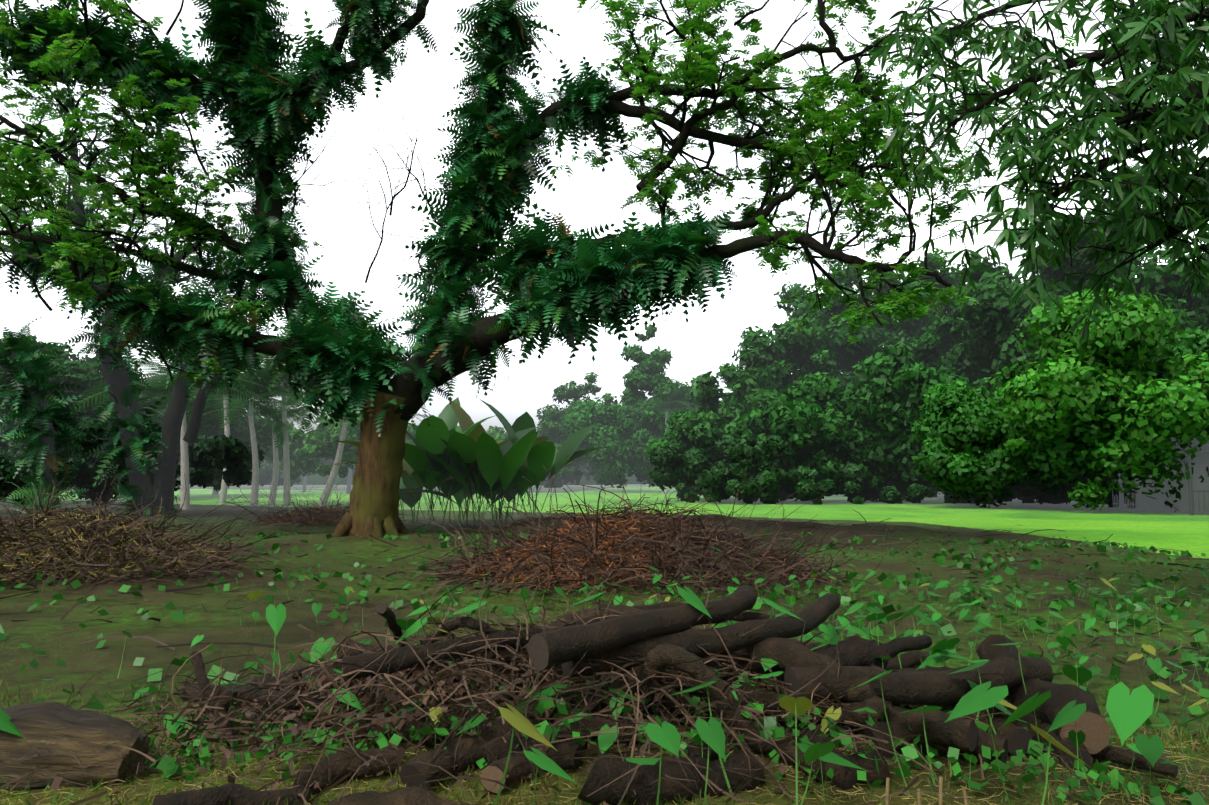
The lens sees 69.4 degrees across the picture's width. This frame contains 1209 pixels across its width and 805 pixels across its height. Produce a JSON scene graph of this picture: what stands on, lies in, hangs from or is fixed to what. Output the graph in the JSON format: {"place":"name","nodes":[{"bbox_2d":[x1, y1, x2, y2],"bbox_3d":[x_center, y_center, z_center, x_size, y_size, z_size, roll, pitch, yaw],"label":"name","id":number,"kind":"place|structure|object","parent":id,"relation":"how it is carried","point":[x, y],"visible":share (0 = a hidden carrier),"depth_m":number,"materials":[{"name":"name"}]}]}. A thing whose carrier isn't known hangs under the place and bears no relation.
{"place":"outdoors","nodes":[
{"label":"outdoors","id":0,"kind":"place"},
{"bbox_2d":[0,484,1208,804],"bbox_3d":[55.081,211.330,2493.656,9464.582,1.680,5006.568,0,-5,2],"label":"ground","id":1,"kind":"structure","parent":0,"point":[216,620],"depth_m":10.98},
{"bbox_2d":[0,702,150,789],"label":"rotten log","id":2,"kind":"object","parent":1,"relation":"on","point":[52,733],"visible":0.81,"depth_m":4.73,"materials":[{"name":"brown wood"}]},
{"bbox_2d":[0,397,607,527],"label":"banana plants","id":3,"kind":"object","parent":1,"relation":"on","point":[445,453],"visible":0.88,"depth_m":28.99,"materials":[{"name":"green plant"}]},
{"bbox_2d":[0,501,810,594],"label":"brush pile","id":4,"kind":"object","parent":1,"relation":"on","point":[82,541],"visible":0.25,"depth_m":14.13,"materials":[{"name":"brown plant"}]},
{"bbox_2d":[50,650,812,804],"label":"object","id":5,"kind":"object","parent":1,"relation":"on","point":[323,679],"visible":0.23,"depth_m":5.05,"materials":[{"name":"brown wood"}]},
{"bbox_2d":[57,777,968,804],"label":"stems","id":6,"kind":"object","parent":1,"relation":"on","point":[919,793],"visible":0.71,"depth_m":4.43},
{"bbox_2d":[0,0,1076,538],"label":"rain tree","id":7,"kind":"object","parent":1,"relation":"on","point":[48,182],"depth_m":22.21,"materials":[{"name":"green plant"}]},
{"bbox_2d":[0,0,738,516],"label":"fern epiphytes","id":8,"kind":"object","parent":7,"relation":"attached to","point":[346,334],"visible":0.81,"depth_m":23.02,"materials":[{"name":"green plant"}]},
{"bbox_2d":[0,565,1201,804],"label":"pile","id":9,"kind":"object","parent":1,"relation":"on","point":[520,685],"visible":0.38,"depth_m":5.08,"materials":[{"name":"brown wood"}]},
{"bbox_2d":[0,157,1208,511],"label":"treeline","id":10,"kind":"object","parent":1,"relation":"on","point":[986,395],"depth_m":57.85,"materials":[{"name":"green plant"}]},
{"bbox_2d":[0,460,1208,658],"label":"brush sticks","id":11,"kind":"object","parent":1,"relation":"on","point":[230,562],"visible":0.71,"depth_m":14.08,"materials":[{"name":"brown wood"}]},
{"bbox_2d":[0,526,1208,804],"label":"plants","id":12,"kind":"object","parent":1,"relation":"on","point":[1130,714],"depth_m":5.82,"materials":[{"name":"green plant"}]},
{"bbox_2d":[0,679,1208,804],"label":"grass tufts","id":13,"kind":"object","parent":1,"relation":"on","point":[1172,736],"depth_m":4.72,"materials":[{"name":"green plant"}]},
{"bbox_2d":[153,585,1175,804],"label":"log pile","id":14,"kind":"object","parent":1,"relation":"on","point":[637,632],"visible":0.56,"depth_m":5.22,"materials":[{"name":"brown wood"}]},
{"bbox_2d":[226,603,1177,802],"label":"log heap cut ends","id":15,"kind":"object","parent":14,"relation":"attached to","point":[1094,728],"visible":0.27,"depth_m":5.08,"materials":[{"name":"brown wood"}]},
{"bbox_2d":[1112,453,1208,514],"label":"fence","id":16,"kind":"object","parent":1,"relation":"on","point":[1194,492],"visible":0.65,"depth_m":43.13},
{"bbox_2d":[1154,437,1208,453],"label":"hut roofs","id":17,"kind":"structure","parent":16,"relation":"on","point":[1204,447],"depth_m":41.85,"materials":[{"name":"grey"}]},
{"bbox_2d":[0,0,1208,433],"label":"sky","id":18,"kind":"structure","parent":0,"point":[423,91],"materials":[{"name":"white"}]},
{"bbox_2d":[9,487,1208,557],"bbox_3d":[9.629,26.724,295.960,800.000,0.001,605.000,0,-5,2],"label":"lawn","id":19,"kind":"structure","parent":0,"point":[1173,531],"depth_m":44.55,"materials":[{"name":"green plant"}]},
{"bbox_2d":[64,344,699,509],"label":"palm","id":20,"kind":"object","parent":19,"relation":"on","point":[256,390],"depth_m":52.08,"materials":[{"name":"grey plant"}]},
{"bbox_2d":[866,0,1208,345],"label":"foliage","id":21,"kind":"object","parent":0,"point":[1173,88],"depth_m":10.69,"materials":[{"name":"green plant"}]}
]}

